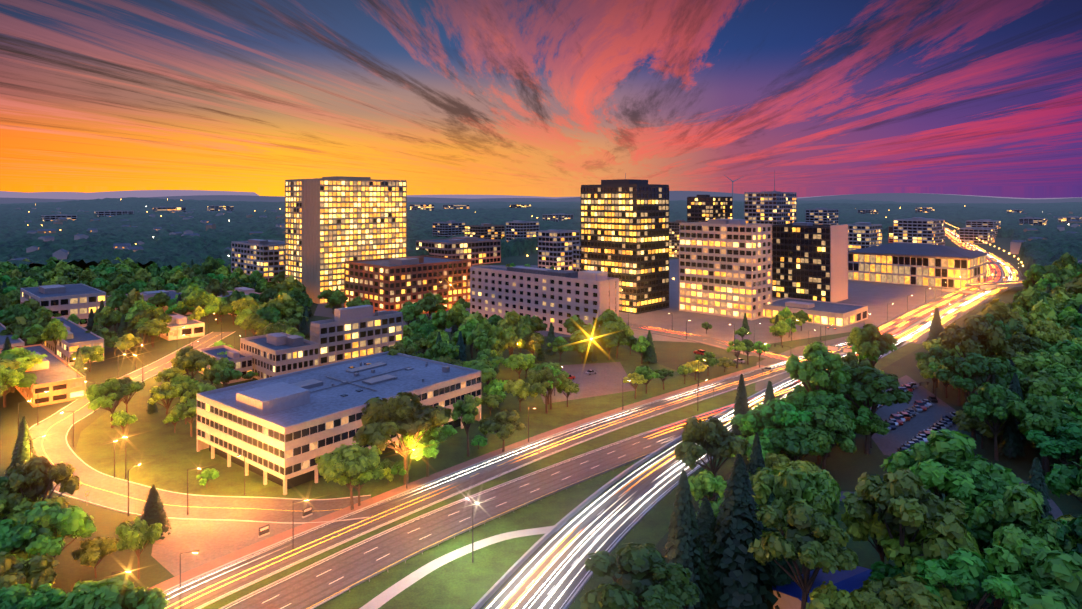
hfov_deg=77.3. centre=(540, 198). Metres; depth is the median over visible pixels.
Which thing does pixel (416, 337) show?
tree
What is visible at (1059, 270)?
tree
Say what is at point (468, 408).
tree
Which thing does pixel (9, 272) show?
tree
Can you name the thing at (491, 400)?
tree
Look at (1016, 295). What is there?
tree
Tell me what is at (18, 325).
tree
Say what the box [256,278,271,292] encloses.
tree
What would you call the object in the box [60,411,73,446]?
street lamp
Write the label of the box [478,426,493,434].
bush
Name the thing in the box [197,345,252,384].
building
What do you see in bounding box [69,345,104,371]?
tree
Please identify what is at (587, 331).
tree
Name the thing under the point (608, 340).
tree
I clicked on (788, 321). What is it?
tree
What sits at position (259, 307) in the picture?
tree
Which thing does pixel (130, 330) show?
tree
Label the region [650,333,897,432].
trail
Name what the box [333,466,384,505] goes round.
tree
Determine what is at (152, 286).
tree
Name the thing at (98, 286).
tree
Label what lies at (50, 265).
tree
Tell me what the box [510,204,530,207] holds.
block
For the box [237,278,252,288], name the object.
tree
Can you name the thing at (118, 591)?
tree
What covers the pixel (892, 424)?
car
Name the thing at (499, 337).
tree
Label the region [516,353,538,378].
tree
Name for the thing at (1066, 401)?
tree
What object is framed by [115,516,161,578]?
tree
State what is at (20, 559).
tree
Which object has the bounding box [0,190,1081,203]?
distant hills
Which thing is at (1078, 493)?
tree
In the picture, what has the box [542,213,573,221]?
block
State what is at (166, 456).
lawns
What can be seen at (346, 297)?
tree
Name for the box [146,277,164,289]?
tree
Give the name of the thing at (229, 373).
tree
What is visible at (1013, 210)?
block
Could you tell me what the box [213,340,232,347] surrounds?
tree
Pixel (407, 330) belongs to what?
tree
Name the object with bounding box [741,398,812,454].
tree
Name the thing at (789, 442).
tree
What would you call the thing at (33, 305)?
tree
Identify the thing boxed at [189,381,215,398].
tree
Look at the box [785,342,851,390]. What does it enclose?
tree
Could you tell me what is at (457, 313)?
tree
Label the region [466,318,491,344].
tree
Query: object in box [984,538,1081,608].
tree
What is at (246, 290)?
block
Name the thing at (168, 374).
tree
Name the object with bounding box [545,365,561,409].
tree
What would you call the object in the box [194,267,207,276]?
tree
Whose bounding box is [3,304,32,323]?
tree
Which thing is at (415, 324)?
tree
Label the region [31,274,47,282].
tree
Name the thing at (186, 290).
tree
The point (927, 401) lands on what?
car
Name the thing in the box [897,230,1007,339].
trail
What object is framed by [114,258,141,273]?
tree
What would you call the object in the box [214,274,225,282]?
tree
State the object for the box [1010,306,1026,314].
tree
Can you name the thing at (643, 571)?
tree
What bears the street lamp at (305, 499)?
on the roads
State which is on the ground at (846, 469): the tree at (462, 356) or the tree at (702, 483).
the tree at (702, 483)
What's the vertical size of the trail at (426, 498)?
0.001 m
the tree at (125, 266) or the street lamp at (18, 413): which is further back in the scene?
the tree at (125, 266)
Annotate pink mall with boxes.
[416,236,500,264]
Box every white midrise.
[231,239,284,283]
[679,219,771,319]
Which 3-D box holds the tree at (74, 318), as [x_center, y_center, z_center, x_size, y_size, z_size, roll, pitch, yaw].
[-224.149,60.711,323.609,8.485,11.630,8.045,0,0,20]
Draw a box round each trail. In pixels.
[164,346,850,608]
[168,342,845,597]
[486,334,895,608]
[500,334,900,608]
[513,382,801,608]
[528,385,803,608]
[540,345,895,608]
[644,330,908,438]
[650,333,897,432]
[658,331,918,442]
[880,233,993,332]
[880,237,989,329]
[881,232,996,334]
[891,236,999,333]
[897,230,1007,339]
[901,229,1011,340]
[907,229,1015,340]
[915,228,1017,341]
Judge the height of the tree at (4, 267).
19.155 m
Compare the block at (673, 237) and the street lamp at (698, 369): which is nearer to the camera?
the street lamp at (698, 369)
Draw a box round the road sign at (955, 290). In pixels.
[934,288,985,298]
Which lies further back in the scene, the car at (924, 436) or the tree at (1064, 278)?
the tree at (1064, 278)
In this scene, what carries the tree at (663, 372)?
on the lawns at (166, 456)
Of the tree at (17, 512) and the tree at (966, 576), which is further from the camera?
the tree at (17, 512)
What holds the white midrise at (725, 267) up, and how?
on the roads
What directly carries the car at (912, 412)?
on the roads
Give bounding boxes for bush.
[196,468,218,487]
[243,371,257,381]
[379,458,394,468]
[379,467,393,481]
[391,460,410,479]
[471,435,487,448]
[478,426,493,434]
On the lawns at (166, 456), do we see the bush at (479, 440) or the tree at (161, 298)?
the bush at (479, 440)
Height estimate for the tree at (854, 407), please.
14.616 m
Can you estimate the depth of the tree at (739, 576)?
107.27 m
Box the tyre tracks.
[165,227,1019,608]
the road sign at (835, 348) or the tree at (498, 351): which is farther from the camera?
the road sign at (835, 348)
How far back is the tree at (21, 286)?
381.67 m
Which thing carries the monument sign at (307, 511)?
on the roads
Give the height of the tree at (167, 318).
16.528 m
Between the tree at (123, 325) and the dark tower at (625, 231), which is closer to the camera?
the tree at (123, 325)
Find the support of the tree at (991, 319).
on the ground at (846, 469)
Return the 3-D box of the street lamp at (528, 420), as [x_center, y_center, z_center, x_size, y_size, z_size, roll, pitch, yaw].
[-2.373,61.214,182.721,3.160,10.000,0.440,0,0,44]
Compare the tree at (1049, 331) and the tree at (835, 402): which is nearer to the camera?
the tree at (835, 402)
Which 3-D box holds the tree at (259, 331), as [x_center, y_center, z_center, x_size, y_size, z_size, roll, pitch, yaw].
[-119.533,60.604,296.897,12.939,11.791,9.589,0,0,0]
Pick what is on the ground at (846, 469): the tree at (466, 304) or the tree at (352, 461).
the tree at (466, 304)
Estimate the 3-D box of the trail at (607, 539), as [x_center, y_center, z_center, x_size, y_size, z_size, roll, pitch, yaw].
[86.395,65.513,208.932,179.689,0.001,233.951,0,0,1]
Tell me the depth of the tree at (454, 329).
327.69 m
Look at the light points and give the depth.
848.69 m
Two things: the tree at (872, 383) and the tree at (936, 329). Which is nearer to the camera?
the tree at (872, 383)
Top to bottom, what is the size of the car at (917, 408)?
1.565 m
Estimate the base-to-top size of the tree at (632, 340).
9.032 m
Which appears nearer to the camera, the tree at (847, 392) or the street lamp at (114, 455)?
the street lamp at (114, 455)
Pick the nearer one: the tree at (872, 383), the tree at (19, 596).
the tree at (19, 596)
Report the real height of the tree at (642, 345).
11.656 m
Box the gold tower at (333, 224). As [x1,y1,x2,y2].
[285,176,406,303]
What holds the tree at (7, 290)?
on the ground at (846, 469)
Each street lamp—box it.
[18,399,31,430]
[30,434,45,458]
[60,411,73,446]
[112,569,132,576]
[113,438,126,478]
[114,436,126,477]
[128,462,141,515]
[179,550,199,608]
[187,467,201,514]
[237,453,244,495]
[292,498,308,551]
[406,447,415,488]
[466,496,479,562]
[528,407,536,441]
[698,359,705,385]
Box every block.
[0,323,24,348]
[0,344,85,406]
[20,283,105,326]
[41,214,76,220]
[43,316,103,364]
[94,210,133,216]
[107,290,191,314]
[153,206,185,211]
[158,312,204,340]
[207,205,233,210]
[217,287,260,314]
[410,203,433,210]
[443,204,469,208]
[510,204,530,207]
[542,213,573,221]
[573,243,580,270]
[669,220,686,256]
[805,208,838,224]
[857,209,877,213]
[889,226,892,242]
[893,217,944,245]
[915,207,934,212]
[966,219,1000,237]
[1006,209,1023,212]
[1019,217,1046,225]
[1058,216,1081,222]
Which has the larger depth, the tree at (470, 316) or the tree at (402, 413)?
the tree at (470, 316)
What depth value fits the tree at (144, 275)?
450.47 m
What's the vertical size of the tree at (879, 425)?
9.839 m
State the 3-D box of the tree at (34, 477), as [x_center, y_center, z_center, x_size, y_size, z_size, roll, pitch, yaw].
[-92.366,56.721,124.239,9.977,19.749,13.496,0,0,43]
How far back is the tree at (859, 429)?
174.91 m
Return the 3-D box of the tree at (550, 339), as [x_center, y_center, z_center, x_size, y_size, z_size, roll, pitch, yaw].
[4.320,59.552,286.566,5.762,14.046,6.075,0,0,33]
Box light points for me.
[27,199,1068,279]
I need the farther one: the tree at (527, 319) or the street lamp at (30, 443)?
the tree at (527, 319)
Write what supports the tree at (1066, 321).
on the ground at (846, 469)
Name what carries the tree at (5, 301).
on the ground at (846, 469)
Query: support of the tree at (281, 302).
on the ground at (846, 469)
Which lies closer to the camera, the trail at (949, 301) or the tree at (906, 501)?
the tree at (906, 501)
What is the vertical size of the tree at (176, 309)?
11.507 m
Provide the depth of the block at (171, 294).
387.80 m
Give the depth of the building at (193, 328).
323.26 m
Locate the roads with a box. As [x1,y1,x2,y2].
[29,228,1062,608]
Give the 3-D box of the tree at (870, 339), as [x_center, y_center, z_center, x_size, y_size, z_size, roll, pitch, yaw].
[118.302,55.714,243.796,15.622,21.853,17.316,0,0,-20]
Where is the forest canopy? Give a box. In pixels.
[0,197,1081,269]
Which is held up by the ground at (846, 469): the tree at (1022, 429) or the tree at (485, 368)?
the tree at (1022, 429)
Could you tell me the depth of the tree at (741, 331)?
310.98 m
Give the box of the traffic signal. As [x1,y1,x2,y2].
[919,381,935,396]
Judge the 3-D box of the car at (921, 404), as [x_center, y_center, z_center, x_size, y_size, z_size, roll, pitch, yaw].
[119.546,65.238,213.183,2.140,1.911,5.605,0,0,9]
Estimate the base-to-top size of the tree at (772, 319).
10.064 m
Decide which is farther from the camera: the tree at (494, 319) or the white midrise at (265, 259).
the white midrise at (265, 259)
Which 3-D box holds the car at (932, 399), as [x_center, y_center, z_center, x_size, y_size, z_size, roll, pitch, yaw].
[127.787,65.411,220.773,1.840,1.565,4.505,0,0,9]
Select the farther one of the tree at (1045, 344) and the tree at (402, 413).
the tree at (1045, 344)
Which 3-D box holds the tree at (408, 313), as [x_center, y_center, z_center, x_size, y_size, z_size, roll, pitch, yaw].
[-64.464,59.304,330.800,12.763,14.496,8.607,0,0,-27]
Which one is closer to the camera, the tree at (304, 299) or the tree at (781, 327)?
the tree at (781, 327)
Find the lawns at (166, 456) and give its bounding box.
[75,329,930,608]
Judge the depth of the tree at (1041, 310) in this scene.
278.35 m
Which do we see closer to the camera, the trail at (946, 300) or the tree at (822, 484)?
the tree at (822, 484)
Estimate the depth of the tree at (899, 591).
92.42 m
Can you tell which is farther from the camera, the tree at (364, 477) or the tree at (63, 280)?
the tree at (63, 280)
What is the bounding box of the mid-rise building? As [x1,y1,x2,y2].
[344,255,471,313]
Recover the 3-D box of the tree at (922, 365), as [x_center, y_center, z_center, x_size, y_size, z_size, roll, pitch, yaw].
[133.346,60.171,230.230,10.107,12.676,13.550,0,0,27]
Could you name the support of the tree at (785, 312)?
on the ground at (846, 469)
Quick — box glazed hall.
[848,243,989,289]
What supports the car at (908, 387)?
on the roads
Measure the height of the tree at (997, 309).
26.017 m
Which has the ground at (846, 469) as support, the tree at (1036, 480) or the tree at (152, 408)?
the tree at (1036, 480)
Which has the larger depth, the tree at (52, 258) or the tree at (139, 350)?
the tree at (52, 258)
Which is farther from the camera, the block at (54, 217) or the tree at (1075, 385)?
the block at (54, 217)
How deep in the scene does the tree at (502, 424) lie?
175.18 m
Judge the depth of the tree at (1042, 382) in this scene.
183.70 m
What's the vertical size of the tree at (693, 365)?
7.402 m
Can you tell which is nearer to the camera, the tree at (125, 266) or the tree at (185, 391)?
the tree at (185, 391)
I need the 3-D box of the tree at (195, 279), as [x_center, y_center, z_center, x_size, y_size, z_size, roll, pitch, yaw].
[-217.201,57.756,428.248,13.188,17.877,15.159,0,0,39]
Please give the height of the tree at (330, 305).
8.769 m
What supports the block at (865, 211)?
on the ground at (846, 469)
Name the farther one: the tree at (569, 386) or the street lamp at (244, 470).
the tree at (569, 386)
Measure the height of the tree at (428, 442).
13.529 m
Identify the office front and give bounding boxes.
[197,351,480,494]
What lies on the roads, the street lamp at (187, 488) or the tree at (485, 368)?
the street lamp at (187, 488)
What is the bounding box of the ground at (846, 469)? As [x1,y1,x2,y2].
[0,203,1081,608]
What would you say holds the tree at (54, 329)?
on the ground at (846, 469)
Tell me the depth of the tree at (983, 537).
108.77 m
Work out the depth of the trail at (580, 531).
125.88 m
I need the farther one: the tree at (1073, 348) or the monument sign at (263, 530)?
the tree at (1073, 348)
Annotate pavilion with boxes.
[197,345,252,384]
[763,297,867,326]
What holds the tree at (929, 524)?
on the ground at (846, 469)
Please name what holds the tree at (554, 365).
on the lawns at (166, 456)
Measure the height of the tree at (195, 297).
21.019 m
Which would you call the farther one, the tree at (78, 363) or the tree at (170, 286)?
the tree at (170, 286)
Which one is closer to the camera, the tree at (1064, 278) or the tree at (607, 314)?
the tree at (607, 314)
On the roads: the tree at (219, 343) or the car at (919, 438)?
the car at (919, 438)
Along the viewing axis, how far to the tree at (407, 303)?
370.62 m
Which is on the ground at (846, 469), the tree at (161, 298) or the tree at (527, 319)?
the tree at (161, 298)
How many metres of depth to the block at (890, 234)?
1013.05 m
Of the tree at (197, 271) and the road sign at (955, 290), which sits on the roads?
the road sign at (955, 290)
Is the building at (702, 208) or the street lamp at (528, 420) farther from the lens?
the building at (702, 208)
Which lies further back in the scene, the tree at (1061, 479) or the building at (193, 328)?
the building at (193, 328)
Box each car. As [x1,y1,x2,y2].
[585,370,596,374]
[693,349,705,354]
[733,358,744,362]
[761,367,773,371]
[883,420,895,428]
[887,418,897,425]
[890,414,902,424]
[897,411,909,419]
[897,447,908,450]
[898,414,905,421]
[901,384,912,391]
[901,444,911,450]
[902,410,912,417]
[905,408,915,415]
[909,439,919,443]
[912,405,922,411]
[913,436,925,443]
[914,400,926,410]
[917,434,928,441]
[919,431,930,436]
[921,399,931,405]
[927,396,937,402]
[931,425,942,432]
[934,423,945,428]
[937,421,948,427]
[940,418,952,425]
[942,415,955,423]
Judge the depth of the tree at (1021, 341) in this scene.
235.27 m
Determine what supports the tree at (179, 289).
on the ground at (846, 469)
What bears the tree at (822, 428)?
on the ground at (846, 469)
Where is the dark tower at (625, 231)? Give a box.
[581,173,668,313]
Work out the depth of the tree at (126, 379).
205.79 m
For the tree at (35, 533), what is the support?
on the ground at (846, 469)
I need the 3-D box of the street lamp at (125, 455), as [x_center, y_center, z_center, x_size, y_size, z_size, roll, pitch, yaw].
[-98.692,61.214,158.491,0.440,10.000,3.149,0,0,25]
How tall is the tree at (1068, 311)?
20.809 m
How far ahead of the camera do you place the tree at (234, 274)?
467.31 m
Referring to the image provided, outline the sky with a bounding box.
[0,0,1081,197]
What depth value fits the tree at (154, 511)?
131.28 m
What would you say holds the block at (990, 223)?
on the ground at (846, 469)
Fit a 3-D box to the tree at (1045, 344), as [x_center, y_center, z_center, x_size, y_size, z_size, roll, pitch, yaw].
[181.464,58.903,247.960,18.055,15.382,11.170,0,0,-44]
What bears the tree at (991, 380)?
on the ground at (846, 469)
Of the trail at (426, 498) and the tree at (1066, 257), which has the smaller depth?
the trail at (426, 498)
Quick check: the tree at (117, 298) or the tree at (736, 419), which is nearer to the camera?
the tree at (736, 419)
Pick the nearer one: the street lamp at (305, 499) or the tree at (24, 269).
the street lamp at (305, 499)
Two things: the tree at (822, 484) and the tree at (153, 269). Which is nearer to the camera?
the tree at (822, 484)
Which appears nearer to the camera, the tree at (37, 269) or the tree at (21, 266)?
the tree at (37, 269)
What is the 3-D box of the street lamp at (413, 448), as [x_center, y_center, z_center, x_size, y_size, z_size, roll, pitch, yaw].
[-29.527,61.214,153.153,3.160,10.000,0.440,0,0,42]
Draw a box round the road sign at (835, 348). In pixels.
[822,345,852,352]
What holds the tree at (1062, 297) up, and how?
on the ground at (846, 469)
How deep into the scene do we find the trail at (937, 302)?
417.84 m
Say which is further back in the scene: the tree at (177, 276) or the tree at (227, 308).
the tree at (177, 276)
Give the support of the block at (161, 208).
on the ground at (846, 469)
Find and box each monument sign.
[258,524,269,537]
[302,506,312,517]
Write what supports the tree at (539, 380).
on the lawns at (166, 456)
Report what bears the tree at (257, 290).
on the ground at (846, 469)
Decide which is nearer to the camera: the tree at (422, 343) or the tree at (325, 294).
the tree at (422, 343)
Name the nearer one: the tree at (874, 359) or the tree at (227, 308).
the tree at (874, 359)
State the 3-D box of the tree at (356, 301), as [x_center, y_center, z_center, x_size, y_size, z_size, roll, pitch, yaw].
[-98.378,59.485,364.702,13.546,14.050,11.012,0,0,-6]
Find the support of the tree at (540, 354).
on the lawns at (166, 456)
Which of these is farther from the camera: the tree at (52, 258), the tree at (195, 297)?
the tree at (52, 258)
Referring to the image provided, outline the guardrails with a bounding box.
[349,256,1021,608]
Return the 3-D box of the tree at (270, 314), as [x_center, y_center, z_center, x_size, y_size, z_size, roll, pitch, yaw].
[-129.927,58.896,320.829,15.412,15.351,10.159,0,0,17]
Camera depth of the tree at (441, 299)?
388.34 m
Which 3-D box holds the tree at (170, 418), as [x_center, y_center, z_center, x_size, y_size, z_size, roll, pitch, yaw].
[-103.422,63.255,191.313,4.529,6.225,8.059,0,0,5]
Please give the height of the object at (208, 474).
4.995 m
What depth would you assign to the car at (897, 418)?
199.21 m
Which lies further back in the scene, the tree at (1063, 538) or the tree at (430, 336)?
the tree at (430, 336)
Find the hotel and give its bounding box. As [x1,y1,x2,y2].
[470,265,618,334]
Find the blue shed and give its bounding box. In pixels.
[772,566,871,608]
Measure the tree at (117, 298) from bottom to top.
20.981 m
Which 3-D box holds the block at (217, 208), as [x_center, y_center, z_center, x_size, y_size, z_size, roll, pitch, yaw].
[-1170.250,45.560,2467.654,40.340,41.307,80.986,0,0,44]
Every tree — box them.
[0,262,14,272]
[0,275,10,282]
[0,294,11,310]
[0,310,4,319]
[0,316,32,339]
[0,347,46,392]
[0,358,20,368]
[0,365,23,386]
[0,385,7,396]
[0,455,81,510]
[0,476,7,493]
[0,487,33,524]
[0,497,38,520]
[0,501,96,556]
[0,551,59,590]
[0,583,65,608]
[1,367,36,407]
[2,286,16,293]
[2,337,11,387]
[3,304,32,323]
[4,269,12,275]
[5,276,22,287]
[5,289,19,304]
[5,554,36,590]
[6,261,17,268]
[7,416,36,477]
[8,526,69,559]
[9,269,21,278]
[11,324,52,344]
[16,284,27,289]
[17,264,30,271]
[20,267,29,271]
[21,276,37,286]
[21,299,42,313]
[21,497,68,524]
[22,270,38,277]
[29,261,41,267]
[30,309,63,344]
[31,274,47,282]
[31,306,61,316]
[32,266,47,272]
[39,590,73,608]
[40,318,67,354]
[41,260,56,271]
[42,277,57,285]
[44,259,72,279]
[46,257,59,261]
[52,276,73,284]
[56,573,170,608]
[67,314,85,323]
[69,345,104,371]
[71,264,81,274]
[71,537,118,577]
[72,273,78,280]
[73,347,85,376]
[76,268,96,283]
[77,278,92,286]
[84,324,102,332]
[85,309,94,330]
[85,377,140,427]
[92,278,109,285]
[92,281,106,290]
[93,322,114,327]
[93,327,116,341]
[94,306,124,328]
[95,264,107,271]
[96,270,107,279]
[98,259,112,265]
[98,300,103,312]
[104,336,119,355]
[105,267,131,281]
[105,289,127,326]
[106,267,117,283]
[106,274,132,290]
[106,290,115,297]
[110,410,137,440]
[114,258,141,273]
[114,333,142,358]
[115,283,133,293]
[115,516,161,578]
[116,263,134,276]
[116,314,128,336]
[117,376,144,412]
[119,288,143,313]
[123,326,133,333]
[124,297,153,337]
[126,329,144,354]
[128,268,151,282]
[128,309,164,342]
[130,280,146,292]
[132,317,148,344]
[138,318,170,346]
[140,484,171,539]
[144,281,161,291]
[145,291,169,308]
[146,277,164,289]
[146,393,158,413]
[147,262,162,276]
[147,382,180,424]
[154,305,171,339]
[154,368,182,381]
[156,271,172,285]
[156,277,165,284]
[160,266,169,271]
[163,367,185,373]
[163,413,184,432]
[164,283,178,290]
[165,298,183,307]
[165,304,194,314]
[166,270,190,283]
[169,266,182,274]
[170,349,216,378]
[170,375,195,384]
[170,399,196,436]
[171,346,202,374]
[175,282,200,298]
[175,294,185,315]
[176,277,188,287]
[176,286,185,292]
[176,382,197,423]
[177,286,218,308]
[181,267,196,275]
[186,276,206,285]
[187,306,204,320]
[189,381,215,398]
[191,263,198,268]
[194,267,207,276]
[196,280,208,286]
[197,275,206,281]
[198,266,214,274]
[201,256,221,270]
[201,366,222,385]
[204,278,228,315]
[204,296,227,323]
[207,273,216,278]
[212,357,234,387]
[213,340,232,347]
[213,367,242,386]
[214,258,224,264]
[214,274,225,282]
[215,265,231,277]
[221,296,237,324]
[225,277,242,288]
[226,290,245,317]
[227,272,240,279]
[231,295,260,312]
[233,266,249,276]
[234,309,251,337]
[237,274,251,283]
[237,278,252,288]
[239,303,260,313]
[240,313,269,335]
[248,270,263,281]
[249,293,259,300]
[251,278,272,292]
[253,285,262,292]
[253,302,265,312]
[255,323,271,335]
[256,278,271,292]
[256,306,281,323]
[259,282,281,300]
[264,323,285,334]
[265,293,303,319]
[270,270,284,283]
[273,290,286,298]
[276,318,291,328]
[278,275,302,291]
[279,305,292,319]
[285,327,304,338]
[286,286,312,306]
[288,312,308,330]
[298,317,309,337]
[304,307,309,330]
[315,443,381,509]
[317,289,332,303]
[324,303,336,313]
[328,290,345,308]
[331,290,347,307]
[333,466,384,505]
[345,296,370,306]
[352,392,453,484]
[381,342,417,356]
[398,305,421,324]
[399,335,417,351]
[400,425,456,476]
[402,301,412,307]
[403,325,413,337]
[409,313,432,330]
[410,333,427,352]
[413,323,436,349]
[413,337,430,354]
[414,290,446,319]
[423,340,459,360]
[427,329,448,345]
[431,309,454,330]
[432,356,464,366]
[433,332,455,344]
[435,294,448,303]
[435,332,441,344]
[445,302,469,330]
[450,324,460,333]
[451,324,466,346]
[451,394,481,456]
[453,317,478,357]
[454,331,466,360]
[455,298,470,307]
[458,313,480,353]
[463,360,473,366]
[465,359,496,384]
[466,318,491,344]
[473,311,486,350]
[473,324,513,350]
[476,349,503,368]
[478,410,525,451]
[481,394,503,415]
[482,342,503,379]
[483,379,507,408]
[486,360,499,384]
[487,314,501,325]
[496,309,535,354]
[501,327,524,355]
[502,353,533,378]
[503,379,537,410]
[515,326,530,352]
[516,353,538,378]
[521,332,544,355]
[522,314,536,327]
[527,367,567,412]
[528,362,568,404]
[530,315,547,332]
[535,345,545,360]
[545,323,556,355]
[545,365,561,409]
[547,336,570,361]
[555,378,579,406]
[563,315,584,333]
[568,335,593,362]
[569,323,601,341]
[579,542,699,608]
[585,334,597,361]
[592,309,625,325]
[593,329,627,359]
[598,320,612,332]
[600,322,633,358]
[623,372,647,398]
[625,335,636,354]
[631,335,650,363]
[632,366,659,393]
[642,330,656,362]
[654,368,673,389]
[660,469,713,608]
[674,417,750,499]
[677,365,691,383]
[682,360,708,379]
[687,469,726,500]
[695,351,718,375]
[695,496,766,539]
[696,498,722,601]
[702,322,711,333]
[702,454,780,608]
[716,357,736,371]
[726,339,746,367]
[727,467,784,490]
[730,374,750,437]
[730,413,763,435]
[731,434,779,461]
[735,327,751,339]
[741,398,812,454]
[742,313,749,334]
[742,339,755,363]
[747,433,764,497]
[747,501,858,608]
[751,467,832,533]
[752,341,770,354]
[760,423,833,460]
[761,492,797,601]
[762,381,774,405]
[764,452,790,469]
[769,320,796,343]
[769,468,840,573]
[770,314,784,323]
[772,315,780,335]
[773,460,832,482]
[777,306,794,317]
[785,314,801,325]
[785,318,795,336]
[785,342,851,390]
[785,390,872,456]
[793,310,811,330]
[793,380,821,392]
[795,408,856,469]
[796,404,860,464]
[806,580,860,608]
[819,362,875,406]
[825,364,912,453]
[834,352,871,369]
[840,503,926,561]
[842,468,967,565]
[844,399,870,451]
[845,324,896,362]
[850,343,896,365]
[850,572,965,608]
[854,424,871,434]
[862,413,889,447]
[868,561,905,585]
[880,429,1022,506]
[880,527,992,607]
[899,518,936,541]
[913,548,1020,608]
[915,347,950,387]
[916,357,942,392]
[923,338,940,349]
[927,308,944,340]
[928,362,948,397]
[929,343,964,357]
[933,364,960,405]
[935,352,1008,439]
[935,511,1005,607]
[938,315,1016,359]
[940,474,1009,551]
[951,410,1020,448]
[960,483,1081,555]
[963,382,1020,460]
[974,298,1026,327]
[979,313,1011,339]
[980,374,1005,439]
[983,348,1021,357]
[983,356,1029,384]
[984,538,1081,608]
[998,417,1025,457]
[1003,357,1038,389]
[1005,317,1033,336]
[1005,371,1075,401]
[1006,392,1081,474]
[1009,332,1041,354]
[1009,373,1026,439]
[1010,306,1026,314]
[1012,286,1047,311]
[1013,288,1037,301]
[1014,405,1059,469]
[1015,291,1051,299]
[1016,351,1025,356]
[1018,421,1052,436]
[1020,299,1057,325]
[1022,278,1033,287]
[1023,391,1028,399]
[1023,422,1081,496]
[1024,264,1046,284]
[1025,318,1074,343]
[1025,440,1040,450]
[1027,457,1053,519]
[1028,340,1081,364]
[1028,349,1047,355]
[1028,350,1081,377]
[1033,278,1055,289]
[1035,273,1059,283]
[1036,338,1051,349]
[1038,364,1078,379]
[1043,265,1070,275]
[1044,456,1081,502]
[1045,284,1051,292]
[1046,297,1064,313]
[1049,285,1074,297]
[1053,291,1069,305]
[1053,372,1081,394]
[1054,514,1081,555]
[1055,252,1077,269]
[1055,514,1076,522]
[1057,274,1069,284]
[1057,306,1079,323]
[1060,316,1077,327]
[1061,397,1081,404]
[1062,293,1081,310]
[1063,276,1075,283]
[1064,264,1077,274]
[1064,325,1074,331]
[1065,269,1074,276]
[1065,273,1081,293]
[1065,392,1081,422]
[1066,487,1081,496]
[1069,314,1081,328]
[1070,327,1081,337]
[1070,337,1081,344]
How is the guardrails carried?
on the roads
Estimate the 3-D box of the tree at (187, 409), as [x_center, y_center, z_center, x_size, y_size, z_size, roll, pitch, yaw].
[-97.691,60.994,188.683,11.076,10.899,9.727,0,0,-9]
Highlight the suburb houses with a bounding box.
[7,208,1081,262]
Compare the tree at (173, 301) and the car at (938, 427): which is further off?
the tree at (173, 301)
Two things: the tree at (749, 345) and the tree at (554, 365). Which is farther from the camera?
the tree at (749, 345)
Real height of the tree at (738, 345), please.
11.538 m
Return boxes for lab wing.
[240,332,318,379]
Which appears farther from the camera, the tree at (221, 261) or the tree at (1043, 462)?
the tree at (221, 261)
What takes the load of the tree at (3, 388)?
on the ground at (846, 469)
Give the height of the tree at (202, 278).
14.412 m
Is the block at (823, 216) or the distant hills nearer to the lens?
the block at (823, 216)
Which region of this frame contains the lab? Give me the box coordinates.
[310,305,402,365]
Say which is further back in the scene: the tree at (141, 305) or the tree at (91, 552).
the tree at (141, 305)
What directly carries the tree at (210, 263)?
on the ground at (846, 469)
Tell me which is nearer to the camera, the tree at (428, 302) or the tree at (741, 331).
the tree at (741, 331)
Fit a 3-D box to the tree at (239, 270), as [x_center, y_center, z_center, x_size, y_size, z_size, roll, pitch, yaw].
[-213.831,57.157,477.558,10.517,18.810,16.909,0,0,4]
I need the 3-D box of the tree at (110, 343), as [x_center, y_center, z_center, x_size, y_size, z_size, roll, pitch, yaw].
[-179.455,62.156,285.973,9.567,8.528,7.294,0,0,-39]
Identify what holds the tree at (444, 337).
on the lawns at (166, 456)
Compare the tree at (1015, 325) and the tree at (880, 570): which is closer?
the tree at (880, 570)
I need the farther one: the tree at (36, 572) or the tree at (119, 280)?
the tree at (119, 280)
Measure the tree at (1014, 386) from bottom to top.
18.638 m
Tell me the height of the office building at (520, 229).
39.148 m
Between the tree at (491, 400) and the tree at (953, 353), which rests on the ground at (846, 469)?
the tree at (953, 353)
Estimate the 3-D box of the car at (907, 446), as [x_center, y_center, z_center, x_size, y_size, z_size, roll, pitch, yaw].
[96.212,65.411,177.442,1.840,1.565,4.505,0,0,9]
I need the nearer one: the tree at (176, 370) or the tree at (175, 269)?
the tree at (176, 370)
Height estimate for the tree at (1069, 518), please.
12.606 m

